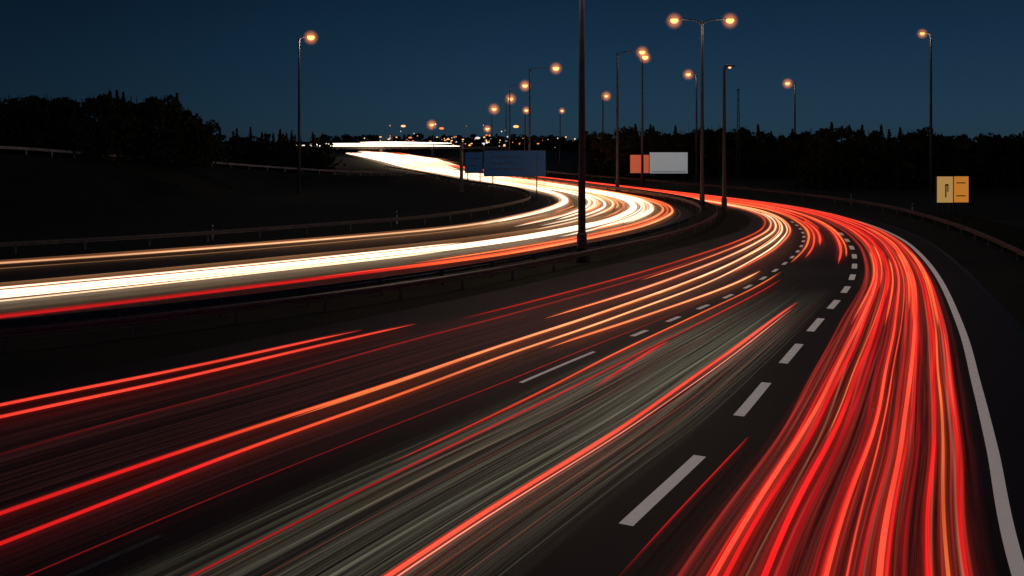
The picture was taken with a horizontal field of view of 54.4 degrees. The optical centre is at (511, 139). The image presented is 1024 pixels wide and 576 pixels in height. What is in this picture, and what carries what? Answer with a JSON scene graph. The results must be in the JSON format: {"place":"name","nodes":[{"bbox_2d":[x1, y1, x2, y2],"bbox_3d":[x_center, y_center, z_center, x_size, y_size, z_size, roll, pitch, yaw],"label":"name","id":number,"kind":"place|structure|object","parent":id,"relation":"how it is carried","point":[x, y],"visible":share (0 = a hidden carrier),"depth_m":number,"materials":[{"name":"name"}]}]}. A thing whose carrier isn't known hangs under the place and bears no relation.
{"place":"outdoors","nodes":[
{"label":"outdoors","id":0,"kind":"place"},
{"bbox_2d":[0,154,414,226],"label":"grass embankment","id":1,"kind":"structure","parent":0,"point":[39,189],"depth_m":103.27,"materials":[{"name":"plant"}]},
{"bbox_2d":[0,89,244,167],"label":"trees","id":2,"kind":"object","parent":1,"relation":"on","point":[126,130],"visible":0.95,"depth_m":116.62,"materials":[{"name":"green plant"}]},
{"bbox_2d":[0,146,405,175],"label":"guardrail","id":3,"kind":"object","parent":1,"relation":"on","point":[79,152],"visible":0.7,"depth_m":148.18,"materials":[{"name":"metal"}]},
{"bbox_2d":[0,153,691,320],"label":"motorway carriageway","id":4,"kind":"structure","parent":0,"point":[18,274],"depth_m":58.32,"materials":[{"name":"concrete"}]},
{"bbox_2d":[0,151,672,317],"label":"head light trails","id":5,"kind":"object","parent":4,"relation":"on","point":[432,165],"visible":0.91,"depth_m":61.78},
{"bbox_2d":[7,186,680,575],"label":"lane markings","id":6,"kind":"object","parent":4,"relation":"on","point":[95,564],"visible":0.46,"depth_m":17.43,"materials":[{"name":"paint"}]},
{"bbox_2d":[0,153,1023,575],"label":"motorway carriageway","id":7,"kind":"structure","parent":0,"point":[568,519],"depth_m":23.50,"materials":[{"name":"grey asphalt"}]},
{"bbox_2d":[0,153,968,575],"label":"tail light trails","id":8,"kind":"object","parent":7,"relation":"on","point":[910,281],"visible":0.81,"depth_m":25.27,"materials":[{"name":"red"}]},
{"bbox_2d":[0,200,1023,575],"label":"asphalt seams","id":9,"kind":"object","parent":7,"relation":"on","point":[810,542],"visible":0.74,"depth_m":25.01,"materials":[{"name":"black asphalt"}]},
{"bbox_2d":[520,202,1023,575],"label":"lane markings","id":10,"kind":"object","parent":7,"relation":"on","point":[1002,505],"visible":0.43,"depth_m":22.72,"materials":[{"name":"paint"}]},
{"bbox_2d":[0,142,1023,389],"bbox_3d":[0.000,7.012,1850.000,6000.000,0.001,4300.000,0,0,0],"label":"grass ground","id":11,"kind":"structure","parent":0,"point":[38,358],"depth_m":76.29,"materials":[{"name":"plant"}]},
{"bbox_2d":[0,166,530,253],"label":"guardrail","id":12,"kind":"object","parent":11,"relation":"on","point":[15,244],"visible":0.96,"depth_m":71.83,"materials":[{"name":"metal"}]},
{"bbox_2d":[190,127,345,173],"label":"distant tree row","id":13,"kind":"object","parent":11,"relation":"on","point":[313,157],"visible":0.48,"depth_m":209.02,"materials":[{"name":"green plant"}]},
{"bbox_2d":[297,35,314,193],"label":"street lamp","id":14,"kind":"object","parent":11,"relation":"on","point":[310,37],"visible":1,"depth_m":129.85,"materials":[{"name":"grey metal"}]},
{"bbox_2d":[0,167,702,330],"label":"guardrail","id":15,"kind":"object","parent":11,"relation":"on","point":[75,317],"visible":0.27,"depth_m":42.79,"materials":[{"name":"metal"}]},
{"bbox_2d":[0,166,717,351],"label":"guardrail","id":16,"kind":"object","parent":11,"relation":"on","point":[6,333],"visible":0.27,"depth_m":40.39,"materials":[{"name":"metal"}]},
{"bbox_2d":[266,142,504,155],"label":"road bridge","id":17,"kind":"structure","parent":11,"relation":"on","point":[382,146],"depth_m":425.50,"materials":[{"name":"concrete"}]},
{"bbox_2d":[459,142,463,191],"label":"shaft","id":18,"kind":"object","parent":11,"relation":"on","point":[461,169],"visible":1,"depth_m":133.79,"materials":[{"name":"metal"}]},
{"bbox_2d":[364,124,574,147],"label":"distant town lights","id":19,"kind":"object","parent":11,"relation":"on","point":[514,126],"visible":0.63,"depth_m":597.40},
{"bbox_2d":[465,152,482,193],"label":"motorway direction sign","id":20,"kind":"object","parent":11,"relation":"on","point":[473,162],"visible":1,"depth_m":127.96,"materials":[{"name":"blue metal"}]},
{"bbox_2d":[491,108,495,149],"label":"street lamp","id":21,"kind":"object","parent":11,"relation":"on","point":[493,109],"visible":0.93,"depth_m":369.88,"materials":[{"name":"grey metal"}]},
{"bbox_2d":[320,133,694,150],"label":"distant tree row","id":22,"kind":"object","parent":11,"relation":"on","point":[549,143],"visible":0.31,"depth_m":652.87,"materials":[{"name":"green plant"}]},
{"bbox_2d":[505,98,512,149],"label":"street lamp","id":23,"kind":"object","parent":11,"relation":"on","point":[511,99],"visible":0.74,"depth_m":299.91,"materials":[{"name":"grey metal"}]},
{"bbox_2d":[484,150,545,200],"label":"motorway direction sign","id":24,"kind":"object","parent":11,"relation":"on","point":[514,163],"visible":1,"depth_m":114.96,"materials":[{"name":"blue metal"}]},
{"bbox_2d":[509,84,527,149],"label":"street lamp","id":25,"kind":"object","parent":11,"relation":"on","point":[524,85],"visible":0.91,"depth_m":219.87,"materials":[{"name":"grey metal"}]},
{"bbox_2d":[524,109,527,149],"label":"street lamp","id":26,"kind":"object","parent":11,"relation":"on","point":[525,110],"visible":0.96,"depth_m":221.90,"materials":[{"name":"grey metal"}]},
{"bbox_2d":[528,67,558,179],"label":"street lamp","id":27,"kind":"object","parent":11,"relation":"on","point":[555,68],"visible":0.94,"depth_m":174.88,"materials":[{"name":"grey metal"}]},
{"bbox_2d":[559,110,562,163],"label":"street lamp","id":28,"kind":"object","parent":11,"relation":"on","point":[560,142],"visible":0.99,"depth_m":289.90,"materials":[{"name":"grey metal"}]},
{"bbox_2d":[576,0,587,262],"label":"street lamp","id":29,"kind":"object","parent":11,"relation":"on","point":[581,240],"visible":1,"depth_m":56.84,"materials":[{"name":"grey metal"}]},
{"bbox_2d":[602,95,608,132],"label":"street lamp","id":30,"kind":"object","parent":11,"relation":"on","point":[602,113],"visible":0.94,"depth_m":239.90,"materials":[{"name":"grey metal"}]},
{"bbox_2d":[615,50,645,191],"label":"street lamp","id":31,"kind":"object","parent":11,"relation":"on","point":[617,132],"visible":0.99,"depth_m":134.88,"materials":[{"name":"grey metal"}]},
{"bbox_2d":[630,154,648,183],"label":"warning sign","id":32,"kind":"object","parent":11,"relation":"on","point":[635,163],"visible":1,"depth_m":159.96,"materials":[{"name":"orange metal"}]},
{"bbox_2d":[640,56,648,185],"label":"street lamp","id":33,"kind":"object","parent":11,"relation":"on","point":[642,146],"visible":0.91,"depth_m":151.87,"materials":[{"name":"grey metal"}]},
{"bbox_2d":[649,152,687,181],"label":"roadside billboard","id":34,"kind":"object","parent":11,"relation":"on","point":[668,163],"visible":0.85,"depth_m":160.96},
{"bbox_2d":[685,73,697,180],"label":"street lamp","id":35,"kind":"object","parent":11,"relation":"on","point":[696,153],"visible":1,"depth_m":169.87,"materials":[{"name":"grey metal"}]},
{"bbox_2d":[669,18,734,209],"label":"street lamp","id":36,"kind":"object","parent":11,"relation":"on","point":[702,193],"visible":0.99,"depth_m":99.86,"materials":[{"name":"grey metal"}]},
{"bbox_2d":[721,65,735,216],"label":"street lamp","id":37,"kind":"object","parent":11,"relation":"on","point":[724,206],"visible":1,"depth_m":90.86,"materials":[{"name":"grey metal"}]},
{"bbox_2d":[735,89,740,181],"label":"lattice mast","id":38,"kind":"object","parent":11,"relation":"on","point":[739,166],"visible":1,"depth_m":164.85,"materials":[{"name":"black metal"}]},
{"bbox_2d":[483,163,1023,260],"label":"guardrail","id":39,"kind":"object","parent":11,"relation":"on","point":[1017,251],"visible":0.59,"depth_m":100.95,"materials":[{"name":"metal"}]},
{"bbox_2d":[785,82,795,158],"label":"street lamp","id":40,"kind":"object","parent":11,"relation":"on","point":[787,83],"visible":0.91,"depth_m":189.90,"materials":[{"name":"grey metal"}]},
{"bbox_2d":[571,122,1023,190],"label":"trees","id":41,"kind":"object","parent":11,"relation":"on","point":[870,160],"visible":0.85,"depth_m":150.92,"materials":[{"name":"green plant"}]},
{"bbox_2d":[918,31,933,193],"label":"street lamp","id":42,"kind":"object","parent":11,"relation":"on","point":[930,156],"visible":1,"depth_m":129.87,"materials":[{"name":"grey metal"}]},
{"bbox_2d":[935,176,953,216],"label":"lane direction sign","id":43,"kind":"object","parent":11,"relation":"on","point":[944,189],"visible":0.92,"depth_m":89.96,"materials":[{"name":"metal"}]},
{"bbox_2d":[953,176,969,216],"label":"lane direction sign","id":44,"kind":"object","parent":11,"relation":"on","point":[961,189],"visible":0.93,"depth_m":90.26,"materials":[{"name":"metal"}]},
{"bbox_2d":[0,0,1023,141],"label":"sky","id":45,"kind":"structure","parent":0,"point":[369,66],"materials":[{"name":"blue"}]},
{"bbox_2d":[891,211,1023,260],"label":"verge grass","id":46,"kind":"structure","parent":0,"point":[972,223],"depth_m":79.04,"materials":[{"name":"plant"}]}
]}

